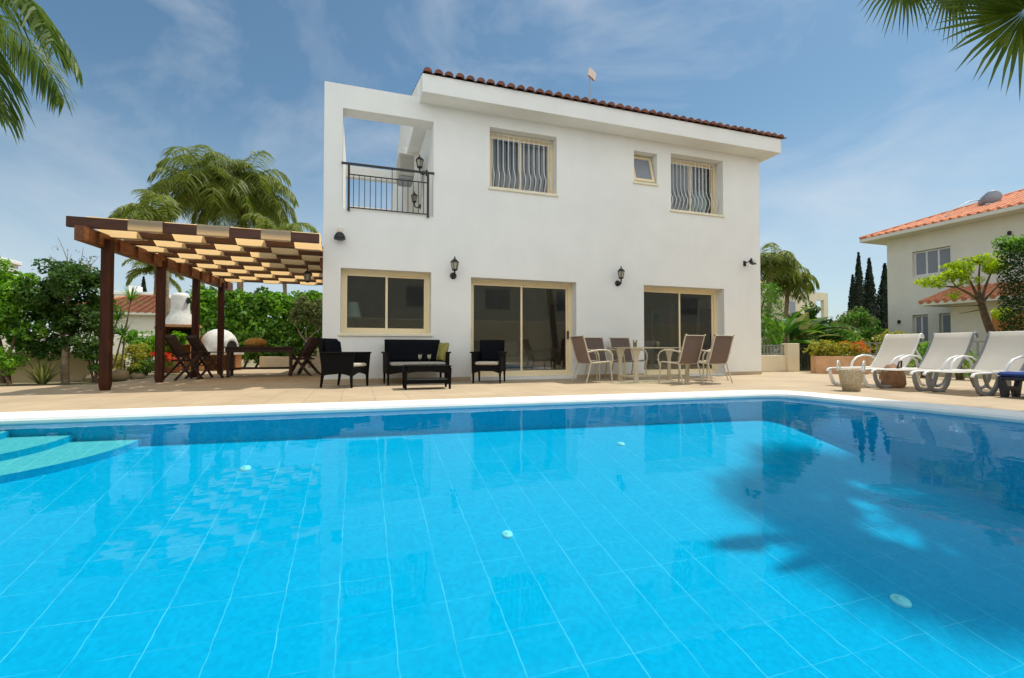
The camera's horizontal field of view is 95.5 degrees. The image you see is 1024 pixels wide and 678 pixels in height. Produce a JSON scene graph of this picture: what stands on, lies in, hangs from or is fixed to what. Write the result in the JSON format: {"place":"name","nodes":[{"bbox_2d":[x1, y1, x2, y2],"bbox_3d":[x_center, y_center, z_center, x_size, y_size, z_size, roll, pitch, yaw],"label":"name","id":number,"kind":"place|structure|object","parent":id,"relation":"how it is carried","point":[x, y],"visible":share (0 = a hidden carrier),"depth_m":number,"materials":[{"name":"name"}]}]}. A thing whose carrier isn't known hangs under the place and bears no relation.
{"place":"outdoors","nodes":[
{"label":"outdoors","id":0,"kind":"place"},
{"bbox_2d":[11,352,92,381],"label":"garden wall","id":1,"kind":"structure","parent":0,"point":[79,371],"depth_m":10.18,"materials":[{"name":"beige paint"}]},
{"bbox_2d":[0,359,810,386],"bbox_3d":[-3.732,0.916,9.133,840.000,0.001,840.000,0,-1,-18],"label":"ground","id":2,"kind":"structure","parent":0,"point":[79,382],"depth_m":10.00,"materials":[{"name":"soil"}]},
{"bbox_2d":[0,345,30,385],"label":"shrub","id":3,"kind":"object","parent":2,"relation":"on","point":[14,360],"visible":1,"depth_m":8.69,"materials":[{"name":"green plant"}]},
{"bbox_2d":[0,257,54,383],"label":"garden tree","id":4,"kind":"object","parent":2,"relation":"on","point":[11,308],"visible":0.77,"depth_m":9.15,"materials":[{"name":"green plant"}]},
{"bbox_2d":[21,359,68,383],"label":"spiky plant","id":5,"kind":"object","parent":2,"relation":"on","point":[43,375],"visible":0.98,"depth_m":8.99,"materials":[{"name":"green plant"}]},
{"bbox_2d":[7,236,117,382],"bbox_3d":[-9.115,-0.595,9.517,1.669,2.993,1.298,0,-1,-18],"label":"garden tree","id":6,"kind":"object","parent":2,"relation":"on","point":[65,282],"visible":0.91,"depth_m":9.35,"materials":[{"name":"green plant"}]},
{"bbox_2d":[1,334,154,366],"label":"garden wall","id":7,"kind":"structure","parent":2,"relation":"on","point":[116,340],"depth_m":17.96,"materials":[{"name":"paint"}]},
{"bbox_2d":[70,294,125,381],"bbox_3d":[-8.807,-0.050,9.852,0.777,1.908,0.871,0,-1,-3],"label":"shrub","id":8,"kind":"object","parent":2,"relation":"on","point":[94,366],"visible":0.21,"depth_m":9.77,"materials":[{"name":"green plant"}]},
{"bbox_2d":[54,294,170,334],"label":"neighbour house","id":9,"kind":"structure","parent":2,"relation":"on","point":[142,313],"depth_m":20.79,"materials":[{"name":"paint"}]},
{"bbox_2d":[83,282,149,369],"bbox_3d":[-9.142,-0.233,10.637,1.382,2.311,0.864,1,-2,-34],"label":"yucca","id":10,"kind":"object","parent":2,"relation":"on","point":[122,333],"visible":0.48,"depth_m":10.81,"materials":[{"name":"green plant"}]},
{"bbox_2d":[112,368,130,380],"bbox_3d":[-8.976,0.807,10.474,0.586,0.299,0.433,0,-1,-1],"label":"rock","id":11,"kind":"object","parent":2,"relation":"on","point":[119,375],"visible":0.48,"depth_m":10.40,"materials":[{"name":"beige stone"}]},
{"bbox_2d":[113,343,150,374],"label":"flower bush","id":12,"kind":"object","parent":2,"relation":"on","point":[139,353],"visible":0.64,"depth_m":11.96,"materials":[{"name":"yellow plant"}]},
{"bbox_2d":[118,329,154,373],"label":"bush","id":13,"kind":"object","parent":2,"relation":"on","point":[132,338],"visible":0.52,"depth_m":12.81,"materials":[{"name":"green plant"}]},
{"bbox_2d":[129,356,154,375],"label":"bush","id":14,"kind":"object","parent":2,"relation":"on","point":[149,367],"visible":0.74,"depth_m":11.95,"materials":[{"name":"green plant"}]},
{"bbox_2d":[114,286,170,298],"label":"white house","id":15,"kind":"structure","parent":2,"relation":"on","point":[121,293],"depth_m":44.98,"materials":[{"name":"paint"}]},
{"bbox_2d":[108,189,180,318],"bbox_3d":[-13.859,-2.202,17.627,4.089,6.564,2.244,-1,-2,44],"label":"palm tree","id":16,"kind":"object","parent":2,"relation":"on","point":[139,211],"visible":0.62,"depth_m":17.28,"materials":[{"name":"green plant"}]},
{"bbox_2d":[122,259,184,294],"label":"palm tree","id":17,"kind":"object","parent":2,"relation":"on","point":[146,269],"visible":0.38,"depth_m":23.55,"materials":[{"name":"green plant"}]},
{"bbox_2d":[165,330,188,372],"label":"potted plant","id":18,"kind":"object","parent":2,"relation":"on","point":[182,339],"visible":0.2,"depth_m":13.18,"materials":[{"name":"green plant"}]},
{"bbox_2d":[139,144,268,285],"bbox_3d":[-14.383,-3.888,22.040,5.219,10.138,5.250,0,-1,-18],"label":"palm tree","id":19,"kind":"object","parent":2,"relation":"on","point":[175,182],"visible":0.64,"depth_m":20.87,"materials":[{"name":"green plant"}]},
{"bbox_2d":[188,150,298,362],"bbox_3d":[-13.412,-3.950,23.170,4.674,10.318,4.895,-1,-2,34],"label":"palm tree","id":20,"kind":"object","parent":2,"relation":"on","point":[274,208],"visible":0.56,"depth_m":22.38,"materials":[{"name":"green plant"}]},
{"bbox_2d":[760,243,802,351],"bbox_3d":[11.258,-1.453,20.006,2.496,5.174,2.244,0,-1,-18],"label":"palm tree","id":21,"kind":"object","parent":2,"relation":"on","point":[779,263],"visible":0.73,"depth_m":19.53,"materials":[{"name":"green plant"}]},
{"bbox_2d":[763,266,819,318],"bbox_3d":[12.575,-1.121,21.106,2.082,4.541,2.248,0,-1,-18],"label":"palm tree","id":22,"kind":"object","parent":2,"relation":"on","point":[806,285],"visible":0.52,"depth_m":20.56,"materials":[{"name":"green plant"}]},
{"bbox_2d":[761,305,822,351],"bbox_3d":[9.754,-0.046,16.217,2.465,2.234,2.723,0,-1,16],"label":"banana plant","id":23,"kind":"object","parent":2,"relation":"on","point":[790,329],"visible":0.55,"depth_m":16.06,"materials":[{"name":"green plant"}]},
{"bbox_2d":[760,281,827,354],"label":"beige house","id":24,"kind":"structure","parent":2,"relation":"on","point":[794,306],"depth_m":36.07,"materials":[{"name":"beige paint"}]},
{"bbox_2d":[761,301,832,346],"bbox_3d":[17.188,-0.458,28.347,5.018,3.566,2.668,0,-1,-18],"label":"bush","id":25,"kind":"object","parent":2,"relation":"on","point":[813,312],"visible":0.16,"depth_m":27.86,"materials":[{"name":"green plant"}]},
{"bbox_2d":[764,312,838,344],"bbox_3d":[10.398,0.079,16.999,2.844,2.011,1.851,-1,-1,25],"label":"banana plant","id":26,"kind":"object","parent":2,"relation":"on","point":[805,316],"visible":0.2,"depth_m":16.67,"materials":[{"name":"green plant"}]},
{"bbox_2d":[791,334,824,368],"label":"bush","id":27,"kind":"object","parent":2,"relation":"on","point":[809,338],"visible":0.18,"depth_m":15.97,"materials":[{"name":"green plant"}]},
{"bbox_2d":[761,313,857,366],"bbox_3d":[11.635,0.025,18.189,3.395,2.180,2.900,0,-1,2],"label":"bush","id":28,"kind":"object","parent":2,"relation":"on","point":[820,325],"visible":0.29,"depth_m":17.57,"materials":[{"name":"green plant"}]},
{"bbox_2d":[817,329,869,355],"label":"bush","id":29,"kind":"object","parent":2,"relation":"on","point":[844,337],"visible":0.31,"depth_m":17.68,"materials":[{"name":"green plant"}]},
{"bbox_2d":[829,306,876,332],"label":"bush","id":30,"kind":"object","parent":2,"relation":"on","point":[836,321],"visible":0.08,"depth_m":22.49,"materials":[{"name":"green plant"}]},
{"bbox_2d":[847,274,859,319],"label":"cypress","id":31,"kind":"object","parent":2,"relation":"on","point":[851,304],"visible":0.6,"depth_m":41.93,"materials":[{"name":"green plant"}]},
{"bbox_2d":[833,306,887,355],"bbox_3d":[15.822,-0.187,21.050,2.928,2.686,2.022,0,-1,-18],"label":"bush","id":32,"kind":"object","parent":2,"relation":"on","point":[864,315],"visible":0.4,"depth_m":20.93,"materials":[{"name":"green plant"}]},
{"bbox_2d":[854,252,867,311],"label":"cypress","id":33,"kind":"object","parent":2,"relation":"on","point":[860,287],"visible":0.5,"depth_m":41.81,"materials":[{"name":"green plant"}]},
{"bbox_2d":[864,257,881,326],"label":"cypress","id":34,"kind":"object","parent":2,"relation":"on","point":[871,295],"visible":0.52,"depth_m":41.73,"materials":[{"name":"green plant"}]},
{"bbox_2d":[876,263,887,329],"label":"cypress","id":35,"kind":"object","parent":2,"relation":"on","point":[882,295],"visible":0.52,"depth_m":41.84,"materials":[{"name":"green plant"}]},
{"bbox_2d":[862,329,924,355],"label":"bush","id":36,"kind":"object","parent":2,"relation":"on","point":[882,337],"visible":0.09,"depth_m":18.39,"materials":[{"name":"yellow plant"}]},
{"bbox_2d":[859,189,1023,356],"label":"neighbour house","id":37,"kind":"structure","parent":2,"relation":"on","point":[923,247],"depth_m":19.91,"materials":[{"name":"paint"}]},
{"bbox_2d":[914,315,928,345],"bbox_3d":[18.374,-0.347,20.825,0.060,1.430,0.580,0,-1,-18],"label":"window","id":38,"kind":"structure","parent":37,"relation":"in","point":[921,321],"depth_m":20.80,"materials":[{"name":"white plastic"}]},
{"bbox_2d":[914,246,950,276],"bbox_3d":[18.517,-3.386,20.459,0.060,1.090,1.410,0,-1,-18],"label":"window","id":39,"kind":"structure","parent":37,"relation":"in","point":[927,262],"depth_m":20.52,"materials":[{"name":"grey glass"}]},
{"bbox_2d":[941,314,950,332],"bbox_3d":[18.734,-0.371,19.738,0.060,1.430,0.830,0,-1,-18],"label":"window","id":40,"kind":"structure","parent":37,"relation":"in","point":[945,318],"depth_m":19.98,"materials":[{"name":"grey glass"}]},
{"bbox_2d":[944,190,1002,216],"bbox_3d":[19.587,-5.686,19.944,2.033,0.993,0.942,-1,-1,23],"label":"water heater","id":41,"kind":"object","parent":37,"relation":"on","point":[991,196],"visible":0.77,"depth_m":19.37,"materials":[{"name":"grey metal"}]},
{"bbox_2d":[913,252,1016,332],"bbox_3d":[13.661,-0.797,14.108,2.869,3.599,1.131,0,-1,1],"label":"flat topped tree","id":42,"kind":"object","parent":2,"relation":"on","point":[957,269],"visible":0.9,"depth_m":13.98,"materials":[{"name":"green plant"}]},
{"bbox_2d":[990,234,1023,331],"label":"tall hedge","id":43,"kind":"object","parent":2,"relation":"on","point":[1005,246],"visible":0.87,"depth_m":12.79,"materials":[{"name":"green plant"}]},
{"bbox_2d":[0,419,1023,677],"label":"pool floor","id":44,"kind":"structure","parent":0,"point":[744,549],"depth_m":3.30,"materials":[{"name":"tile"}]},
{"bbox_2d":[0,431,141,483],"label":"pool steps","id":45,"kind":"structure","parent":44,"relation":"on","point":[21,458],"depth_m":4.32,"materials":[{"name":"tile"}]},
{"bbox_2d":[889,594,911,607],"bbox_3d":[2.617,1.759,3.132,0.120,0.031,0.120,0,10,-18],"label":"pool fitting","id":46,"kind":"object","parent":44,"relation":"on","point":[901,600],"visible":1,"depth_m":3.12,"materials":[{"name":"white plastic"}]},
{"bbox_2d":[0,398,1023,510],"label":"pool wall","id":47,"kind":"structure","parent":0,"point":[984,457],"depth_m":5.38,"materials":[{"name":"tile"}]},
{"bbox_2d":[0,390,1023,424],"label":"pool coping","id":48,"kind":"object","parent":47,"relation":"on","point":[34,417],"visible":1,"depth_m":5.43,"materials":[{"name":"white stone"}]},
{"bbox_2d":[0,366,1023,411],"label":"pool deck","id":49,"kind":"structure","parent":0,"point":[258,386],"depth_m":7.67,"materials":[{"name":"stone"}]},
{"bbox_2d":[0,0,82,143],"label":"feather palm","id":50,"kind":"object","parent":49,"relation":"on","point":[36,18],"visible":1,"depth_m":5.46,"materials":[{"name":"green plant"}]},
{"bbox_2d":[165,293,201,370],"bbox_3d":[-10.375,-0.225,14.536,1.040,2.450,0.820,1,-1,-26],"label":"barbecue","id":51,"kind":"object","parent":49,"relation":"on","point":[178,317],"visible":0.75,"depth_m":14.40,"materials":[{"name":"concrete"}]},
{"bbox_2d":[164,335,203,380],"bbox_3d":[-7.351,0.419,10.400,0.570,1.010,0.638,-1,-1,28],"label":"folding chair","id":52,"kind":"object","parent":49,"relation":"on","point":[176,347],"visible":0.97,"depth_m":10.32,"materials":[{"name":"brown wood"}]},
{"bbox_2d":[66,216,322,390],"bbox_3d":[-6.177,-0.472,10.736,3.665,2.776,6.491,0,-1,-18],"label":"pergola","id":53,"kind":"object","parent":49,"relation":"on","point":[221,258],"visible":0.87,"depth_m":8.84,"materials":[{"name":"brown wood"}]},
{"bbox_2d":[184,335,223,378],"bbox_3d":[-7.163,0.429,10.852,0.570,1.010,0.638,-1,-1,28],"label":"folding chair","id":54,"kind":"object","parent":49,"relation":"on","point":[196,343],"visible":0.87,"depth_m":10.75,"materials":[{"name":"brown wood"}]},
{"bbox_2d":[199,329,243,370],"bbox_3d":[-9.480,0.342,15.072,1.280,1.340,1.268,1,-2,-36],"label":"pizza oven","id":55,"kind":"object","parent":49,"relation":"on","point":[209,340],"visible":0.56,"depth_m":14.81,"materials":[{"name":"ceramic"}]},
{"bbox_2d":[186,284,322,366],"bbox_3d":[-8.605,-0.457,17.483,6.375,3.084,1.738,0,-1,-18],"label":"hedge","id":56,"kind":"object","parent":49,"relation":"on","point":[246,314],"visible":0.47,"depth_m":16.82,"materials":[{"name":"green plant"}]},
{"bbox_2d":[224,347,294,377],"bbox_3d":[-6.360,0.567,11.802,1.520,0.745,0.922,1,-1,-24],"label":"wooden table","id":57,"kind":"object","parent":49,"relation":"on","point":[230,352],"visible":0.94,"depth_m":11.56,"materials":[{"name":"brown wood"}]},
{"bbox_2d":[244,338,266,346],"bbox_3d":[-6.559,0.083,11.903,0.524,0.225,0.384,0,-1,-18],"label":"straw basket","id":58,"kind":"object","parent":57,"relation":"on","point":[255,342],"visible":1,"depth_m":11.77,"materials":[{"name":"brown wicker"}]},
{"bbox_2d":[243,327,302,363],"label":"bush","id":59,"kind":"object","parent":49,"relation":"on","point":[275,344],"visible":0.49,"depth_m":16.79,"materials":[{"name":"green plant"}]},
{"bbox_2d":[241,213,318,316],"bbox_3d":[-9.184,-1.864,18.393,2.658,5.922,2.223,0,-1,-4],"label":"palm tree","id":60,"kind":"object","parent":49,"relation":"on","point":[291,227],"visible":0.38,"depth_m":18.26,"materials":[{"name":"green plant"}]},
{"bbox_2d":[259,348,320,367],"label":"wall","id":61,"kind":"structure","parent":49,"relation":"on","point":[282,361],"depth_m":16.47,"materials":[{"name":"beige paint"}]},
{"bbox_2d":[287,295,322,367],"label":"branching tree","id":62,"kind":"object","parent":49,"relation":"on","point":[309,314],"visible":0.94,"depth_m":16.48,"materials":[{"name":"green plant"}]},
{"bbox_2d":[292,337,320,375],"bbox_3d":[-5.381,0.457,12.114,0.638,1.010,0.570,0,-1,6],"label":"folding chair","id":63,"kind":"object","parent":49,"relation":"on","point":[309,348],"visible":0.91,"depth_m":12.03,"materials":[{"name":"brown wood"}]},
{"bbox_2d":[317,338,371,387],"bbox_3d":[-3.053,0.426,8.460,0.740,0.880,0.670,0,-1,12],"label":"wicker armchair","id":64,"kind":"object","parent":49,"relation":"on","point":[334,359],"visible":1,"depth_m":8.21,"materials":[{"name":"black wicker"}]},
{"bbox_2d":[381,339,450,385],"bbox_3d":[-1.917,0.444,9.254,1.270,0.880,0.740,1,-1,-22],"label":"wicker sofa","id":65,"kind":"object","parent":49,"relation":"on","point":[398,354],"visible":0.68,"depth_m":9.33,"materials":[{"name":"black wicker"}]},
{"bbox_2d":[436,342,448,360],"bbox_3d":[-1.399,0.256,9.380,0.180,0.372,0.380,1,-1,-30],"label":"cushion","id":66,"kind":"object","parent":65,"relation":"on","point":[443,348],"visible":0.93,"depth_m":9.25,"materials":[{"name":"yellow fabric"}]},
{"bbox_2d":[402,364,451,389],"bbox_3d":[-1.483,0.652,8.071,0.800,0.411,0.480,0,-1,-17],"label":"coffee table","id":67,"kind":"object","parent":49,"relation":"on","point":[444,368],"visible":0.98,"depth_m":7.90,"materials":[{"name":"black wicker"}]},
{"bbox_2d":[470,340,506,383],"bbox_3d":[-0.463,0.450,9.562,0.670,0.880,0.740,0,-1,8],"label":"wicker armchair","id":68,"kind":"object","parent":49,"relation":"on","point":[490,355],"visible":1,"depth_m":9.69,"materials":[{"name":"black wicker"}]},
{"bbox_2d":[322,67,786,383],"bbox_3d":[0.378,-2.954,15.075,11.481,7.929,9.582,0,-1,-18],"label":"villa","id":69,"kind":"object","parent":49,"relation":"on","point":[587,225],"visible":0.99,"depth_m":11.00,"materials":[{"name":"white paint"}]},
{"bbox_2d":[347,302,361,327],"bbox_3d":[-3.499,0.015,10.231,0.380,1.660,0.380,0,-1,-18],"label":"floor lamp","id":70,"kind":"object","parent":69,"relation":"in","point":[353,310],"visible":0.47,"depth_m":10.14,"materials":[{"name":"white fabric"}]},
{"bbox_2d":[339,269,432,336],"bbox_3d":[-2.601,-0.734,9.667,1.860,1.363,0.305,0,-1,-18],"label":"window","id":71,"kind":"structure","parent":69,"relation":"in","point":[345,331],"depth_m":9.73,"materials":[{"name":"beige metal"}]},
{"bbox_2d":[396,153,413,186],"bbox_3d":[-2.625,-4.125,11.421,0.370,0.570,0.762,0,-1,-18],"label":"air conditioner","id":72,"kind":"object","parent":69,"relation":"attached to","point":[405,161],"visible":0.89,"depth_m":11.09,"materials":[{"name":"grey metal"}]},
{"bbox_2d":[474,341,532,368],"bbox_3d":[-0.473,0.440,12.976,2.000,0.770,0.870,1,-1,-30],"label":"indoor sofa","id":73,"kind":"object","parent":69,"relation":"on","point":[512,355],"visible":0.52,"depth_m":13.03,"materials":[{"name":"beige fabric"}]},
{"bbox_2d":[492,139,546,192],"bbox_3d":[0.110,-4.052,11.081,1.550,1.550,0.087,0,-1,-18],"label":"curtain","id":74,"kind":"object","parent":69,"relation":"hanging from","point":[535,158],"visible":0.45,"depth_m":11.12,"materials":[{"name":"white fabric"}]},
{"bbox_2d":[471,279,570,376],"bbox_3d":[0.217,-0.238,10.770,2.526,2.186,0.100,0,-1,-18],"label":"sliding door","id":75,"kind":"structure","parent":69,"relation":"in","point":[567,287],"depth_m":10.81,"materials":[{"name":"beige metal"}]},
{"bbox_2d":[488,132,558,196],"bbox_3d":[0.231,-4.002,10.697,1.680,1.403,0.345,0,-1,-18],"label":"window","id":76,"kind":"structure","parent":69,"relation":"in","point":[549,144],"depth_m":10.73,"materials":[{"name":"beige metal"}]},
{"bbox_2d":[550,304,564,366],"bbox_3d":[2.298,-0.112,16.721,1.800,2.200,0.525,0,-1,-18],"label":"cabinet","id":77,"kind":"object","parent":69,"relation":"in","point":[557,335],"visible":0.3,"depth_m":16.27,"materials":[{"name":"brown wood"}]},
{"bbox_2d":[633,156,658,185],"bbox_3d":[3.281,-4.240,11.722,0.730,0.823,0.365,0,-1,-18],"label":"window","id":78,"kind":"structure","parent":69,"relation":"in","point":[643,170],"depth_m":11.72,"materials":[{"name":"glass"}]},
{"bbox_2d":[644,304,659,364],"bbox_3d":[5.144,-0.144,17.097,0.060,2.200,1.296,0,-1,-18],"label":"window","id":79,"kind":"structure","parent":69,"relation":"in","point":[651,312],"depth_m":17.07,"materials":[{"name":"black glass"}]},
{"bbox_2d":[644,287,716,374],"bbox_3d":[4.329,-0.203,12.140,2.456,2.236,0.100,0,-1,-18],"label":"sliding door","id":80,"kind":"structure","parent":69,"relation":"in","point":[679,291],"depth_m":12.23,"materials":[{"name":"beige metal"}]},
{"bbox_2d":[671,164,691,210],"bbox_3d":[4.382,-3.996,12.494,1.050,1.600,0.086,0,-1,-18],"label":"curtain","id":81,"kind":"object","parent":69,"relation":"hanging from","point":[675,180],"visible":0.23,"depth_m":12.54,"materials":[{"name":"white fabric"}]},
{"bbox_2d":[671,296,710,367],"bbox_3d":[5.913,-0.195,14.771,0.060,2.200,2.596,0,-1,-18],"label":"sliding door","id":82,"kind":"structure","parent":69,"relation":"in","point":[695,314],"depth_m":15.03,"materials":[{"name":"glass"}]},
{"bbox_2d":[670,158,724,216],"bbox_3d":[4.765,-3.969,12.212,1.700,1.503,0.375,0,-1,-18],"label":"window","id":83,"kind":"structure","parent":69,"relation":"in","point":[712,185],"depth_m":12.33,"materials":[{"name":"beige metal"}]},
{"bbox_2d":[692,190,708,212],"bbox_3d":[5.145,-3.616,12.726,0.550,0.850,0.073,0,-1,-18],"label":"curtain","id":84,"kind":"object","parent":69,"relation":"hanging from","point":[700,202],"visible":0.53,"depth_m":12.73,"materials":[{"name":"white fabric"}]},
{"bbox_2d":[569,334,612,382],"bbox_3d":[1.629,0.406,9.650,0.716,0.981,0.647,1,-1,-22],"label":"patio chair","id":85,"kind":"object","parent":49,"relation":"on","point":[581,351],"visible":1,"depth_m":9.50,"materials":[{"name":"brown fabric"}]},
{"bbox_2d":[583,337,617,380],"bbox_3d":[2.005,0.424,10.442,0.647,0.981,0.716,1,-1,-24],"label":"patio chair","id":86,"kind":"object","parent":49,"relation":"on","point":[594,343],"visible":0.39,"depth_m":10.70,"materials":[{"name":"brown fabric"}]},
{"bbox_2d":[608,337,647,379],"bbox_3d":[2.636,0.428,10.651,0.647,0.981,0.716,0,-1,-19],"label":"patio chair","id":87,"kind":"object","parent":49,"relation":"on","point":[623,342],"visible":0.77,"depth_m":10.89,"materials":[{"name":"brown fabric"}]},
{"bbox_2d":[607,347,689,382],"bbox_3d":[2.997,0.536,9.871,1.724,0.722,0.906,0,-1,-18],"label":"dining table","id":88,"kind":"object","parent":49,"relation":"on","point":[634,350],"visible":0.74,"depth_m":9.87,"materials":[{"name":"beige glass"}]},
{"bbox_2d":[657,334,705,384],"bbox_3d":[3.392,0.398,9.288,0.647,0.981,0.716,1,-1,-29],"label":"patio chair","id":89,"kind":"object","parent":49,"relation":"on","point":[690,352],"visible":1,"depth_m":9.09,"materials":[{"name":"brown fabric"}]},
{"bbox_2d":[687,334,734,383],"bbox_3d":[4.011,0.401,9.387,0.647,0.981,0.716,1,-1,-28],"label":"patio chair","id":90,"kind":"object","parent":49,"relation":"on","point":[720,351],"visible":0.86,"depth_m":9.17,"materials":[{"name":"brown fabric"}]},
{"bbox_2d":[761,355,785,371],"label":"wall","id":91,"kind":"structure","parent":49,"relation":"on","point":[773,363],"depth_m":14.01,"materials":[{"name":"beige paint"}]},
{"bbox_2d":[781,343,799,371],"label":"wall pillar","id":92,"kind":"structure","parent":49,"relation":"on","point":[791,351],"depth_m":14.16,"materials":[{"name":"beige paint"}]},
{"bbox_2d":[799,345,810,369],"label":"metal gate","id":93,"kind":"structure","parent":92,"relation":"attached to","point":[804,358],"depth_m":14.35,"materials":[{"name":"black metal"}]},
{"bbox_2d":[803,339,871,373],"bbox_3d":[9.143,0.484,13.127,1.644,0.970,0.722,-1,-1,22],"label":"planter","id":94,"kind":"object","parent":49,"relation":"on","point":[822,362],"visible":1,"depth_m":12.98,"materials":[{"name":"pink stone"}]},
{"bbox_2d":[836,360,865,390],"bbox_3d":[5.561,0.600,7.631,0.444,0.496,0.372,1,-2,-43],"label":"wicker basket","id":95,"kind":"object","parent":49,"relation":"on","point":[851,379],"visible":1,"depth_m":7.50,"materials":[{"name":"beige"}]},
{"bbox_2d":[826,333,933,387],"bbox_3d":[6.932,0.394,8.722,1.915,1.008,0.768,0,-1,-15],"label":"sun lounger","id":96,"kind":"object","parent":49,"relation":"on","point":[894,348],"visible":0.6,"depth_m":8.78,"materials":[{"name":"white plastic"}]},
{"bbox_2d":[879,360,906,387],"bbox_3d":[6.806,0.622,8.327,0.600,0.482,0.380,1,-2,-38],"label":"beach bag","id":97,"kind":"object","parent":49,"relation":"on","point":[895,379],"visible":0.86,"depth_m":8.15,"materials":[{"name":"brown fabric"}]},
{"bbox_2d":[907,340,932,377],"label":"bush","id":98,"kind":"object","parent":49,"relation":"on","point":[924,349],"visible":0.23,"depth_m":11.14,"materials":[{"name":"green plant"}]},
{"bbox_2d":[870,331,991,391],"bbox_3d":[7.205,0.378,7.991,1.915,1.008,0.768,0,-1,-15],"label":"sun lounger","id":99,"kind":"object","parent":49,"relation":"on","point":[943,351],"visible":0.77,"depth_m":8.04,"materials":[{"name":"white plastic"}]},
{"bbox_2d":[858,0,1023,100],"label":"fan palm","id":100,"kind":"object","parent":49,"relation":"on","point":[994,14],"visible":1,"depth_m":4.64,"materials":[{"name":"green plant"}]},
{"bbox_2d":[955,348,978,379],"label":"bush","id":101,"kind":"object","parent":49,"relation":"on","point":[961,376],"visible":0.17,"depth_m":10.29,"materials":[{"name":"green plant"}]},
{"bbox_2d":[922,331,1023,395],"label":"sun lounger","id":102,"kind":"object","parent":49,"relation":"on","point":[1002,350],"visible":0.87,"depth_m":7.38,"materials":[{"name":"white plastic"}]},
{"bbox_2d":[997,371,1023,396],"bbox_3d":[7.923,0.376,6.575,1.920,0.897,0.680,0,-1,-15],"label":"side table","id":103,"kind":"object","parent":49,"relation":"on","point":[1017,378],"visible":1,"depth_m":6.60,"materials":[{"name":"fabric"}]},
{"bbox_2d":[0,0,1023,337],"label":"sky","id":104,"kind":"structure","parent":0,"point":[881,132],"materials":[{"name":"blue"}]},
{"bbox_2d":[760,281,786,354],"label":"hedge column","id":105,"kind":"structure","parent":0,"point":[768,316],"depth_m":14.88,"materials":[{"name":"green plant"}]},
{"bbox_2d":[856,355,995,378],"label":"wall","id":106,"kind":"structure","parent":0,"point":[907,372],"depth_m":11.59,"materials":[{"name":"beige paint"}]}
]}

